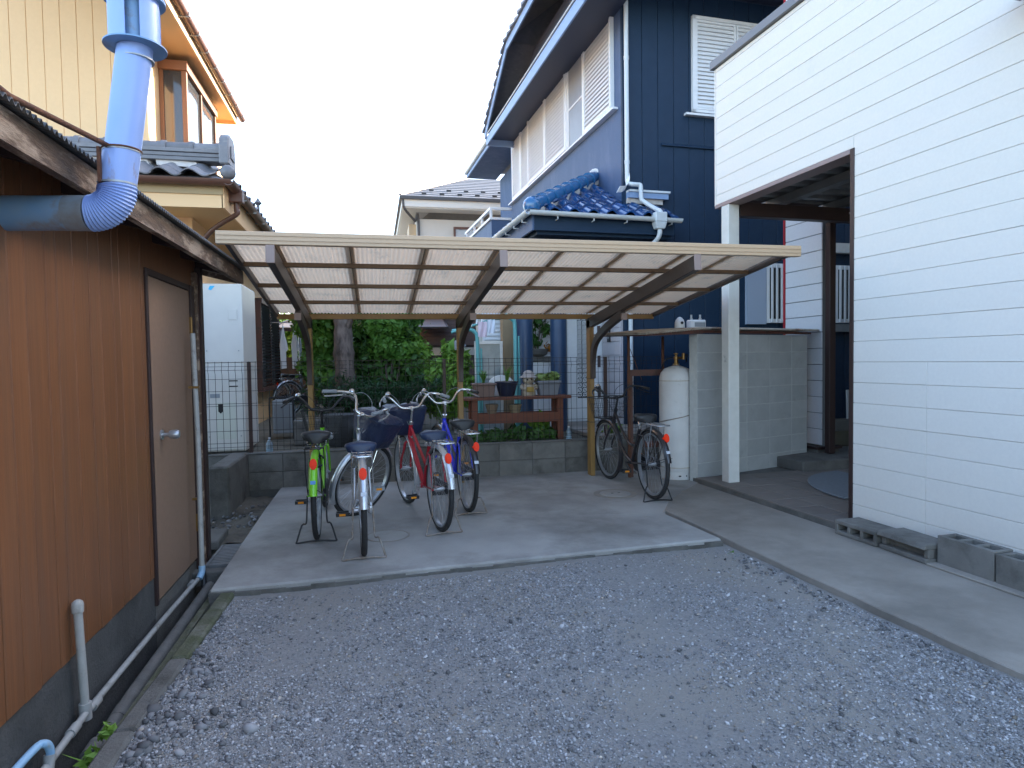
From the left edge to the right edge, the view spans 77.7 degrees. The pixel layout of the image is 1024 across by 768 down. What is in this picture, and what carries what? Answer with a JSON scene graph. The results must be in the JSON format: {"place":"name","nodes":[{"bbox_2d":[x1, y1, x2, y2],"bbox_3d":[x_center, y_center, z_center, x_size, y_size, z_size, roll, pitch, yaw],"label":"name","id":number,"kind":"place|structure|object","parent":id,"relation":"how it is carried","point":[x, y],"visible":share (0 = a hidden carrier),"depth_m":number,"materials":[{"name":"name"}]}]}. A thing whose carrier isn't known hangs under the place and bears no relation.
{"place":"outdoors","nodes":[
{"label":"outdoors","id":0,"kind":"place"},
{"bbox_2d":[211,542,239,555],"bbox_3d":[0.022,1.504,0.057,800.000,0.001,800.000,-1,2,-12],"label":"ground","id":1,"kind":"structure","parent":0,"point":[213,552],"depth_m":5.15,"materials":[{"name":"grey concrete"}]},
{"bbox_2d":[0,91,242,767],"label":"shed","id":2,"kind":"structure","parent":1,"relation":"on","point":[98,504],"depth_m":2.80,"materials":[{"name":"brown paint"}]},
{"bbox_2d":[12,739,55,767],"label":"blue pipe","id":3,"kind":"object","parent":2,"relation":"attached to","point":[48,747],"visible":1,"depth_m":2.31,"materials":[{"name":"plastic"}]},
{"bbox_2d":[71,599,91,721],"bbox_3d":[-1.782,1.142,2.633,0.046,0.514,0.066,-1,2,4],"label":"vent pipe","id":4,"kind":"object","parent":2,"relation":"attached to","point":[77,611],"visible":0.97,"depth_m":2.62,"materials":[{"name":"grey plastic"}]},
{"bbox_2d":[0,0,167,231],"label":"flue pipe","id":5,"kind":"object","parent":2,"relation":"attached to","point":[131,39],"visible":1,"depth_m":2.20,"materials":[{"name":"metal"}]},
{"bbox_2d":[41,578,199,767],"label":"water pipe","id":6,"kind":"object","parent":2,"relation":"attached to","point":[72,731],"visible":0.94,"depth_m":2.91,"materials":[{"name":"grey plastic"}]},
{"bbox_2d":[148,276,197,598],"bbox_3d":[-2.093,0.301,4.039,0.122,1.858,0.845,-1,2,-12],"label":"door","id":7,"kind":"structure","parent":2,"relation":"in","point":[171,326],"depth_m":3.96,"materials":[{"name":"metal"}]},
{"bbox_2d":[188,333,206,587],"bbox_3d":[-2.102,0.544,4.250,0.070,1.765,0.122,-2,3,-33],"label":"conduit","id":8,"kind":"object","parent":2,"relation":"attached to","point":[201,576],"visible":0.93,"depth_m":4.26,"materials":[{"name":"grey plastic"}]},
{"bbox_2d":[87,592,233,767],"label":"kerb","id":9,"kind":"structure","parent":1,"relation":"on","point":[113,748],"depth_m":2.71,"materials":[{"name":"concrete"}]},
{"bbox_2d":[208,436,658,497],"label":"block wall","id":10,"kind":"structure","parent":1,"relation":"on","point":[272,474],"depth_m":7.38,"materials":[{"name":"concrete"}]},
{"bbox_2d":[206,356,672,452],"bbox_3d":[-0.822,0.218,7.325,5.770,1.018,0.077,-1,2,-12],"label":"fence","id":11,"kind":"object","parent":10,"relation":"on","point":[250,418],"visible":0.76,"depth_m":7.30,"materials":[{"name":"black metal"}]},
{"bbox_2d":[689,467,848,528],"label":"porch floor","id":12,"kind":"structure","parent":1,"relation":"on","point":[791,492],"depth_m":6.08,"materials":[{"name":"concrete"}]},
{"bbox_2d":[783,0,841,452],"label":"white fin wall","id":13,"kind":"structure","parent":12,"relation":"on","point":[804,291],"depth_m":7.97,"materials":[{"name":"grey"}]},
{"bbox_2d":[777,446,848,471],"bbox_3d":[3.930,0.903,7.760,1.600,0.124,0.850,-1,2,-15],"label":"porch step","id":14,"kind":"object","parent":12,"relation":"on","point":[808,461],"visible":0.3,"depth_m":7.31,"materials":[{"name":"concrete"}]},
{"bbox_2d":[807,471,848,498],"bbox_3d":[3.296,0.998,6.383,0.950,0.018,1.120,-1,2,-15],"label":"porch mat","id":15,"kind":"object","parent":12,"relation":"on","point":[834,483],"visible":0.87,"depth_m":6.38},
{"bbox_2d":[710,0,1023,553],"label":"white building","id":16,"kind":"structure","parent":1,"relation":"on","point":[896,127],"depth_m":4.47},
{"bbox_2d":[211,496,273,544],"bbox_3d":[-2.665,1.239,5.895,0.720,0.066,1.900,-1,2,-12],"label":"soil patch","id":17,"kind":"object","parent":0,"point":[237,535],"visible":0.33,"depth_m":5.83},
{"bbox_2d":[211,528,227,549],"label":"paving slab","id":18,"kind":"structure","parent":17,"relation":"on","point":[218,536],"depth_m":5.09,"materials":[{"name":"concrete"}]},
{"bbox_2d":[209,452,249,520],"bbox_3d":[-2.808,1.002,6.345,0.180,0.505,0.975,-1,2,-12],"label":"wall stub","id":19,"kind":"object","parent":17,"relation":"on","point":[229,488],"depth_m":5.93,"materials":[{"name":"concrete"}]},
{"bbox_2d":[210,505,265,528],"bbox_3d":[-2.639,1.227,5.841,0.624,0.043,0.985,-1,2,-12],"label":"rubble","id":20,"kind":"object","parent":17,"relation":"on","point":[240,516],"visible":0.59,"depth_m":5.76,"materials":[{"name":"grey stone"}]},
{"bbox_2d":[183,0,522,313],"label":"sky","id":21,"kind":"structure","parent":0,"point":[348,107],"materials":[{"name":"white"}]},
{"bbox_2d":[417,313,475,386],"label":"brown house","id":22,"kind":"structure","parent":0,"point":[437,332],"depth_m":16.43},
{"bbox_2d":[394,178,500,236],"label":"cream house","id":23,"kind":"structure","parent":0,"point":[458,208],"depth_m":22.50,"materials":[{"name":"stone"}]},
{"bbox_2d":[407,224,415,235],"bbox_3d":[-3.644,-4.869,23.153,0.250,1.600,1.300,-1,2,-12],"label":"bay window","id":24,"kind":"structure","parent":23,"relation":"in","point":[411,230],"depth_m":22.50,"materials":[{"name":"beige"}]},
{"bbox_2d":[453,227,478,236],"bbox_3d":[-1.208,-4.840,22.770,1.750,1.500,0.080,-1,2,-12],"label":"window","id":25,"kind":"structure","parent":23,"relation":"in","point":[458,231],"depth_m":22.61,"materials":[{"name":"white glass"}]},
{"bbox_2d":[210,469,720,592],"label":"concrete slab","id":26,"kind":"structure","parent":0,"point":[537,517],"depth_m":5.04,"materials":[{"name":"grey concrete"}]},
{"bbox_2d":[280,393,358,543],"bbox_3d":[-1.628,0.630,5.405,0.661,1.087,1.785,-1,2,-13],"label":"bicycle","id":27,"kind":"object","parent":26,"relation":"on","point":[319,470],"visible":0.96,"depth_m":4.96,"materials":[{"name":"metal"}]},
{"bbox_2d":[322,389,403,561],"bbox_3d":[-1.128,0.617,4.933,0.665,1.133,1.679,-1,2,-15],"label":"bicycle","id":28,"kind":"object","parent":26,"relation":"on","point":[376,429],"visible":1,"depth_m":5.23,"materials":[{"name":"metal"}]},
{"bbox_2d":[368,530,409,541],"bbox_3d":[-0.966,1.178,4.940,0.344,0.003,0.344,-1,2,-12],"label":"round cover","id":29,"kind":"object","parent":26,"relation":"on","point":[390,535],"visible":0.84,"depth_m":4.93,"materials":[{"name":"metal"}]},
{"bbox_2d":[379,391,462,536],"bbox_3d":[-0.788,0.615,5.546,0.660,1.081,1.784,-2,2,-23],"label":"bicycle","id":30,"kind":"object","parent":26,"relation":"on","point":[410,414],"visible":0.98,"depth_m":5.44,"materials":[{"name":"metal"}]},
{"bbox_2d":[416,387,487,515],"bbox_3d":[-0.569,0.589,6.192,0.658,1.079,1.783,-2,2,-19],"label":"bicycle","id":31,"kind":"object","parent":26,"relation":"on","point":[462,470],"visible":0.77,"depth_m":5.75,"materials":[{"name":"metal"}]},
{"bbox_2d":[209,541,722,605],"bbox_3d":[-0.123,1.261,4.267,3.506,0.103,0.030,-1,2,-15],"label":"slab edge","id":32,"kind":"object","parent":26,"relation":"attached to","point":[213,596],"visible":0.28,"depth_m":4.16,"materials":[{"name":"concrete"}]},
{"bbox_2d":[215,230,800,482],"bbox_3d":[-0.072,0.008,5.912,4.352,2.243,2.604,-1,2,-12],"label":"carport","id":33,"kind":"object","parent":26,"relation":"on","point":[300,276],"visible":0.98,"depth_m":5.49,"materials":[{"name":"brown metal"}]},
{"bbox_2d":[593,489,636,498],"bbox_3d":[1.030,1.092,6.351,0.430,0.010,0.430,-1,2,-12],"label":"manhole cover","id":34,"kind":"object","parent":26,"relation":"on","point":[614,493],"visible":1,"depth_m":6.33,"materials":[{"name":"metal"}]},
{"bbox_2d":[607,452,636,473],"bbox_3d":[1.294,0.932,7.498,0.354,0.237,0.123,0,2,10],"label":"concrete block","id":35,"kind":"object","parent":26,"relation":"on","point":[611,469],"visible":0.57,"depth_m":7.48,"materials":[{"name":"concrete"}]},
{"bbox_2d":[587,384,672,502],"bbox_3d":[1.215,0.545,6.605,0.660,1.083,1.784,-1,2,-14],"label":"bicycle","id":36,"kind":"object","parent":26,"relation":"on","point":[639,460],"visible":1,"depth_m":6.36,"materials":[{"name":"metal"}]},
{"bbox_2d":[627,336,663,477],"bbox_3d":[1.546,0.253,7.317,0.538,1.600,0.162,-1,2,-16],"label":"rusty frame","id":37,"kind":"object","parent":26,"relation":"on","point":[640,373],"visible":0.74,"depth_m":7.21,"materials":[{"name":"metal"}]},
{"bbox_2d":[659,353,689,479],"bbox_3d":[1.850,0.353,7.168,0.405,1.402,0.421,-1,2,-12],"label":"gas cylinder","id":38,"kind":"object","parent":26,"relation":"on","point":[674,389],"visible":0.81,"depth_m":6.99,"materials":[{"name":"paint"}]},
{"bbox_2d":[689,334,806,480],"bbox_3d":[2.789,0.256,7.402,1.896,1.650,0.121,-2,2,-31],"label":"block shelter","id":39,"kind":"object","parent":26,"relation":"on","point":[772,397],"visible":0.86,"depth_m":7.33,"materials":[{"name":"grey concrete"}]},
{"bbox_2d":[593,327,819,336],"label":"shelter roof","id":40,"kind":"structure","parent":39,"relation":"on","point":[673,331],"depth_m":6.98,"materials":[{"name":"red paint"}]},
{"bbox_2d":[674,317,684,327],"bbox_3d":[1.894,-0.691,7.180,0.116,0.135,0.119,-1,2,-12],"label":"roof ventilator","id":41,"kind":"object","parent":40,"relation":"on","point":[679,322],"visible":0.88,"depth_m":7.14,"materials":[{"name":"white paint"}]},
{"bbox_2d":[687,315,705,327],"bbox_3d":[2.118,-0.714,7.311,0.200,0.165,0.106,-1,2,-12],"label":"gas meter","id":42,"kind":"object","parent":40,"relation":"on","point":[691,322],"visible":0.89,"depth_m":7.27,"materials":[{"name":"white paint"}]},
{"bbox_2d":[464,140,511,217],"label":"house","id":43,"kind":"structure","parent":0,"point":[490,163],"depth_m":18.97,"materials":[{"name":"stone"}]},
{"bbox_2d":[465,207,511,237],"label":"balcony","id":44,"kind":"structure","parent":43,"relation":"attached to","point":[490,226],"depth_m":14.92,"materials":[{"name":"white paint"}]},
{"bbox_2d":[248,404,848,451],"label":"garden ground","id":45,"kind":"structure","parent":0,"point":[842,432],"depth_m":8.61,"materials":[{"name":"grey concrete"}]},
{"bbox_2d":[0,0,280,423],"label":"yellow house","id":46,"kind":"structure","parent":45,"relation":"on","point":[57,58],"depth_m":8.40,"materials":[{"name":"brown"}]},
{"bbox_2d":[157,59,217,174],"bbox_3d":[-5.086,-3.882,10.104,0.390,1.650,1.850,-1,2,-12],"label":"bay window","id":47,"kind":"structure","parent":46,"relation":"in","point":[187,112],"depth_m":9.26,"materials":[{"name":"brown"}]},
{"bbox_2d":[255,298,280,391],"bbox_3d":[-4.411,-0.679,11.563,0.140,1.560,2.100,-1,2,-12],"label":"side window","id":48,"kind":"structure","parent":46,"relation":"in","point":[267,332],"depth_m":11.14,"materials":[{"name":"red paint"}]},
{"bbox_2d":[203,284,258,453],"bbox_3d":[-3.284,-0.170,7.422,0.445,1.900,0.801,-1,2,-12],"label":"water heater","id":49,"kind":"object","parent":45,"relation":"on","point":[229,325],"visible":0.78,"depth_m":7.05,"materials":[{"name":"white metal"}]},
{"bbox_2d":[266,437,272,451],"bbox_3d":[-2.695,0.689,7.067,0.073,0.193,0.073,-1,2,-12],"label":"water bottle","id":50,"kind":"object","parent":45,"relation":"on","point":[269,445],"visible":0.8,"depth_m":7.04,"materials":[{"name":"blue"}]},
{"bbox_2d":[268,396,295,439],"bbox_3d":[-3.091,0.448,8.595,0.323,0.572,0.332,-1,2,-12],"label":"cooler unit","id":51,"kind":"object","parent":45,"relation":"on","point":[288,422],"visible":0.66,"depth_m":8.46,"materials":[{"name":"grey plastic"}]},
{"bbox_2d":[279,320,302,412],"bbox_3d":[-4.457,-0.461,14.098,1.350,2.095,2.748,-1,2,-12],"label":"terrace canopy","id":52,"kind":"object","parent":45,"relation":"on","point":[287,327],"visible":0.11,"depth_m":12.76,"materials":[{"name":"red paint"}]},
{"bbox_3d":[-3.918,-1.058,11.607,0.520,0.066,2.398,-1,2,-12],"label":"rail","id":53,"kind":"object","parent":52,"relation":"attached to","visible":0},
{"bbox_2d":[279,323,287,368],"bbox_3d":[-3.746,-0.624,10.437,0.134,0.753,0.045,-1,2,-12],"label":"hanging cloth","id":54,"kind":"object","parent":53,"relation":"hanging from","point":[283,346],"visible":0.96,"depth_m":10.42,"materials":[{"name":"white fabric"}]},
{"bbox_2d":[291,331,299,368],"bbox_3d":[-3.570,-0.628,10.475,0.134,0.753,0.045,-1,2,-12],"label":"hanging cloth","id":55,"kind":"object","parent":53,"relation":"hanging from","point":[295,348],"visible":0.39,"depth_m":10.46,"materials":[{"name":"white fabric"}]},
{"bbox_2d":[276,362,325,408],"bbox_3d":[-4.426,0.035,13.308,0.661,1.087,1.785,1,3,40],"label":"bicycle","id":56,"kind":"object","parent":45,"relation":"on","point":[284,376],"visible":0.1,"depth_m":13.03,"materials":[{"name":"metal"}]},
{"bbox_2d":[272,361,332,412],"bbox_3d":[-4.000,0.052,12.677,0.661,1.087,1.785,1,3,34],"label":"bicycle","id":57,"kind":"object","parent":45,"relation":"on","point":[286,382],"visible":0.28,"depth_m":12.29,"materials":[{"name":"metal"}]},
{"bbox_2d":[278,357,334,403],"bbox_3d":[-5.306,-0.056,15.588,3.400,1.200,0.100,-1,2,-12],"label":"board fence","id":58,"kind":"object","parent":45,"relation":"on","point":[289,364],"visible":0.14,"depth_m":15.51,"materials":[{"name":"brown paint"}]},
{"bbox_2d":[293,417,325,445],"bbox_3d":[-2.479,0.585,7.929,0.430,0.326,0.300,-1,2,-12],"label":"concrete sink","id":59,"kind":"object","parent":45,"relation":"on","point":[300,426],"visible":0.41,"depth_m":7.75,"materials":[{"name":"concrete"}]},
{"bbox_2d":[288,313,334,407],"bbox_3d":[-3.010,-0.350,9.998,0.987,2.067,0.938,-1,2,-12],"label":"shrub","id":60,"kind":"object","parent":45,"relation":"on","point":[323,339],"visible":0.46,"depth_m":9.84,"materials":[{"name":"green plant"}]},
{"bbox_2d":[279,313,354,356],"bbox_3d":[-5.072,-0.945,16.526,3.713,2.462,1.714,-1,2,-12],"label":"hedge","id":61,"kind":"object","parent":45,"relation":"on","point":[288,335],"visible":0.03,"depth_m":16.10,"materials":[{"name":"green plant"}]},
{"bbox_2d":[323,413,353,446],"bbox_3d":[-2.079,0.558,7.708,0.410,0.385,0.410,-1,2,-12],"label":"dark tub","id":62,"kind":"object","parent":45,"relation":"on","point":[336,439],"visible":0.59,"depth_m":7.57,"materials":[{"name":"grey plastic"}]},
{"bbox_2d":[311,313,370,412],"bbox_3d":[-2.502,-0.573,9.833,1.797,2.587,1.170,-1,2,-12],"label":"garden tree","id":63,"kind":"object","parent":45,"relation":"on","point":[343,351],"visible":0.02,"depth_m":9.45,"materials":[{"name":"brown plant"}]},
{"bbox_2d":[294,369,449,415],"bbox_3d":[-1.918,0.185,8.776,2.198,0.772,0.929,-1,2,-12],"label":"juniper","id":64,"kind":"object","parent":45,"relation":"on","point":[409,392],"visible":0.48,"depth_m":8.68,"materials":[{"name":"green plant"}]},
{"bbox_2d":[331,312,433,387],"bbox_3d":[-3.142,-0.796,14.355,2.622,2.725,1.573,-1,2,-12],"label":"back hedge","id":65,"kind":"object","parent":45,"relation":"on","point":[355,324],"visible":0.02,"depth_m":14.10,"materials":[{"name":"green plant"}]},
{"bbox_2d":[360,313,416,384],"bbox_3d":[-1.882,-0.280,9.781,0.872,1.905,0.658,-1,2,-12],"label":"bright shrub","id":66,"kind":"object","parent":45,"relation":"on","point":[383,342],"visible":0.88,"depth_m":9.62,"materials":[{"name":"green plant"}]},
{"bbox_2d":[405,330,432,378],"bbox_3d":[-1.495,-0.099,10.116,0.534,1.512,0.459,-1,2,-12],"label":"tall shrub","id":67,"kind":"object","parent":45,"relation":"on","point":[425,349],"visible":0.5,"depth_m":10.00,"materials":[{"name":"green plant"}]},
{"bbox_2d":[421,337,474,429],"bbox_3d":[-0.841,-0.001,9.320,1.087,1.358,0.674,-1,2,-3],"label":"light shrub","id":68,"kind":"object","parent":45,"relation":"on","point":[448,351],"visible":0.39,"depth_m":9.20,"materials":[{"name":"green plant"}]},
{"bbox_2d":[451,313,520,431],"bbox_3d":[-0.340,-0.121,8.418,0.930,1.642,0.090,-1,2,-14],"label":"laundry stand","id":69,"kind":"object","parent":45,"relation":"on","point":[479,367],"visible":0.58,"depth_m":8.41,"materials":[{"name":"teal paint"}]},
{"bbox_2d":[478,321,486,336],"bbox_3d":[-0.389,-0.719,8.360,0.115,0.210,0.030,-1,2,-12],"label":"towel","id":70,"kind":"object","parent":69,"relation":"hanging from","point":[482,328],"visible":1,"depth_m":8.36,"materials":[{"name":"white fabric"}]},
{"bbox_2d":[487,319,494,332],"bbox_3d":[-0.277,-0.762,8.393,0.100,0.190,0.030,-1,2,-12],"label":"towel","id":71,"kind":"object","parent":69,"relation":"hanging from","point":[490,325],"visible":0.98,"depth_m":8.39,"materials":[{"name":"white fabric"}]},
{"bbox_2d":[474,341,503,432],"bbox_3d":[-0.320,0.041,8.895,0.400,1.280,0.030,-1,2,-12],"label":"glass screen","id":72,"kind":"object","parent":45,"relation":"on","point":[491,349],"visible":0.32,"depth_m":8.89,"materials":[{"name":"glass"}]},
{"bbox_2d":[467,423,557,442],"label":"plants","id":73,"kind":"object","parent":45,"relation":"on","point":[519,430],"visible":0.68,"depth_m":7.76,"materials":[{"name":"green plant"}]},
{"bbox_2d":[463,394,571,438],"bbox_3d":[0.056,0.430,7.976,1.350,0.560,0.330,-1,2,-12],"label":"wooden bench","id":74,"kind":"object","parent":45,"relation":"on","point":[553,414],"visible":0.73,"depth_m":7.84,"materials":[{"name":"brown wood"}]},
{"bbox_2d":[472,369,496,397],"bbox_3d":[-0.351,-0.021,7.847,0.283,0.362,0.257,-1,2,-12],"label":"plant pot","id":75,"kind":"object","parent":74,"relation":"on","point":[487,391],"visible":0.92,"depth_m":7.75,"materials":[{"name":"brown"}]},
{"bbox_2d":[485,404,497,413],"bbox_3d":[-0.252,0.316,7.941,0.164,0.134,0.164,-1,2,-12],"label":"clay pot","id":76,"kind":"object","parent":74,"relation":"on","point":[493,408],"visible":0.9,"depth_m":7.88,"materials":[{"name":"brown ceramic"}]},
{"bbox_2d":[489,375,512,395],"bbox_3d":[-0.138,0.018,8.117,0.350,0.260,0.026,-1,2,-12],"label":"arched board","id":77,"kind":"object","parent":74,"relation":"on","point":[498,378],"visible":0.38,"depth_m":8.10,"materials":[{"name":"white paint"}]},
{"bbox_2d":[495,366,516,396],"bbox_3d":[-0.059,-0.047,7.900,0.318,0.402,0.295,1,3,38],"label":"plant pot","id":78,"kind":"object","parent":74,"relation":"on","point":[508,388],"visible":0.82,"depth_m":7.82,"materials":[{"name":"blue"}]},
{"bbox_2d":[508,404,521,412],"bbox_3d":[0.037,0.314,8.024,0.176,0.124,0.176,-1,2,-12],"label":"clay pot","id":79,"kind":"object","parent":74,"relation":"on","point":[514,408],"visible":0.9,"depth_m":7.96,"materials":[{"name":"brown ceramic"}]},
{"bbox_2d":[519,370,537,395],"bbox_3d":[0.206,-0.013,7.968,0.241,0.320,0.236,-1,2,-12],"label":"garden statue","id":80,"kind":"object","parent":74,"relation":"on","point":[531,389],"visible":0.9,"depth_m":7.90,"materials":[{"name":"brown"}]},
{"bbox_2d":[534,371,561,395],"bbox_3d":[0.447,-0.010,8.020,0.366,0.303,0.247,-1,2,-12],"label":"plant pot","id":81,"kind":"object","parent":74,"relation":"on","point":[546,380],"visible":0.9,"depth_m":7.94,"materials":[{"name":"grey"}]},
{"bbox_2d":[527,410,548,428],"bbox_3d":[0.334,0.487,8.032,0.305,0.337,0.256,-1,2,-12],"label":"hosta","id":82,"kind":"object","parent":45,"relation":"on","point":[545,424],"visible":0.41,"depth_m":7.97,"materials":[{"name":"green plant"}]},
{"bbox_2d":[566,426,571,438],"bbox_3d":[0.693,0.609,7.767,0.073,0.193,0.073,-1,2,-12],"label":"water bottle","id":83,"kind":"object","parent":45,"relation":"on","point":[568,432],"visible":0.7,"depth_m":7.74,"materials":[{"name":"blue"}]},
{"bbox_2d":[568,420,658,437],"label":"entrance paving","id":84,"kind":"structure","parent":45,"relation":"on","point":[576,425],"depth_m":8.75,"materials":[{"name":"concrete"}]},
{"bbox_2d":[601,423,622,433],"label":"flowers","id":85,"kind":"object","parent":84,"relation":"on","point":[611,431],"visible":0.21,"depth_m":8.10,"materials":[{"name":"green plant"}]},
{"bbox_2d":[476,0,849,430],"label":"blue house","id":86,"kind":"structure","parent":45,"relation":"on","point":[599,120],"depth_m":9.35,"materials":[{"name":"blue wood"}]},
{"bbox_2d":[532,313,549,355],"bbox_3d":[0.356,-0.852,9.400,0.546,0.887,0.335,-1,2,-15],"label":"potted bonsai","id":87,"kind":"object","parent":86,"relation":"on","point":[544,330],"visible":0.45,"depth_m":9.37,"materials":[{"name":"green plant"}]},
{"bbox_2d":[508,17,617,205],"bbox_3d":[0.707,-4.797,11.929,0.085,1.500,5.850,-1,2,-15],"label":"window","id":88,"kind":"structure","parent":86,"relation":"in","point":[574,135],"depth_m":10.63,"materials":[{"name":"white paint"}]},
{"bbox_2d":[586,313,602,420],"bbox_3d":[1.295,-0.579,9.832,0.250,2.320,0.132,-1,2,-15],"label":"front door","id":89,"kind":"structure","parent":86,"relation":"in","point":[598,380],"depth_m":9.85,"materials":[{"name":"white paint"}]},
{"bbox_2d":[684,15,756,118],"bbox_3d":[4.008,-4.656,9.605,3.120,1.435,0.075,-1,2,-15],"label":"window","id":90,"kind":"structure","parent":86,"relation":"in","point":[694,112],"depth_m":9.24,"materials":[{"name":"white paint"}]},
{"bbox_2d":[766,263,782,322],"bbox_3d":[4.067,-1.386,9.725,0.400,0.900,0.084,-1,2,-15],"label":"window","id":91,"kind":"structure","parent":86,"relation":"in","point":[774,272],"depth_m":9.69,"materials":[{"name":"white paint"}]},
{"bbox_2d":[836,265,849,322],"bbox_3d":[5.272,-1.416,10.050,0.400,0.900,0.084,-1,2,-15],"label":"window","id":92,"kind":"structure","parent":86,"relation":"in","point":[842,272],"depth_m":10.01,"materials":[{"name":"white paint"}]},
{"bbox_2d":[846,390,848,418],"bbox_3d":[5.342,0.342,10.111,0.045,0.501,0.050,-1,2,-15],"label":"white stick","id":93,"kind":"object","parent":45,"relation":"on","point":[847,404],"visible":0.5,"depth_m":10.10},
{"bbox_2d":[114,543,1023,767],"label":"gravel yard","id":94,"kind":"structure","parent":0,"point":[697,728],"depth_m":2.80,"materials":[{"name":"grey gravel"}]},
{"bbox_2d":[665,483,1023,680],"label":"walkway","id":95,"kind":"structure","parent":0,"point":[978,622],"depth_m":3.86,"materials":[{"name":"concrete"}]},
{"bbox_2d":[835,517,893,546],"bbox_3d":[2.612,1.084,4.679,0.225,0.105,0.385,-1,2,-15],"label":"concrete block","id":96,"kind":"object","parent":95,"relation":"on","point":[863,530],"depth_m":4.66,"materials":[{"name":"grey concrete"}]},
{"bbox_2d":[877,528,937,563],"bbox_3d":[2.705,1.086,4.288,0.245,0.128,0.396,-1,2,-15],"label":"concrete block","id":97,"kind":"object","parent":95,"relation":"on","point":[915,545],"depth_m":4.24,"materials":[{"name":"grey concrete"}]},
{"bbox_2d":[926,562,1023,597],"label":"mortar bed","id":98,"kind":"object","parent":95,"relation":"on","point":[983,581],"visible":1,"depth_m":3.78,"materials":[{"name":"concrete"}]},
{"bbox_2d":[937,533,1012,581],"bbox_3d":[2.844,1.067,3.918,0.156,0.190,0.372,-1,2,-15],"label":"concrete block","id":99,"kind":"object","parent":98,"relation":"on","point":[972,556],"depth_m":3.88,"materials":[{"name":"grey concrete"}]},
{"bbox_2d":[996,552,1023,591],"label":"concrete block","id":100,"kind":"object","parent":95,"relation":"on","point":[1010,569],"depth_m":3.63,"materials":[{"name":"grey concrete"}]},
{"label":"ditch","id":101,"kind":"structure","parent":0,"visible":0},
{"bbox_2d":[63,720,117,767],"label":"weed","id":102,"kind":"object","parent":101,"relation":"on","point":[106,731],"visible":0.58,"depth_m":2.40,"materials":[{"name":"green plant"}]},
{"bbox_2d":[75,581,213,767],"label":"waste pipe","id":103,"kind":"object","parent":101,"relation":"on","point":[132,693],"visible":0.55,"depth_m":3.19,"materials":[{"name":"grey plastic"}]},
{"bbox_2d":[89,596,209,764],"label":"ditch wall","id":104,"kind":"structure","parent":101,"relation":"on","point":[202,611],"depth_m":3.21,"materials":[{"name":"concrete"}]},
{"bbox_2d":[192,567,225,586],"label":"concrete lintel","id":105,"kind":"structure","parent":104,"relation":"attached to","point":[213,574],"depth_m":4.37,"materials":[{"name":"grey concrete"}]},
{"bbox_2d":[205,543,241,568],"bbox_3d":[-2.126,1.287,4.744,0.185,0.045,0.520,-1,2,-12],"label":"drain grating","id":106,"kind":"object","parent":104,"relation":"on","point":[223,555],"visible":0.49,"depth_m":4.69,"materials":[{"name":"metal"}]}
]}

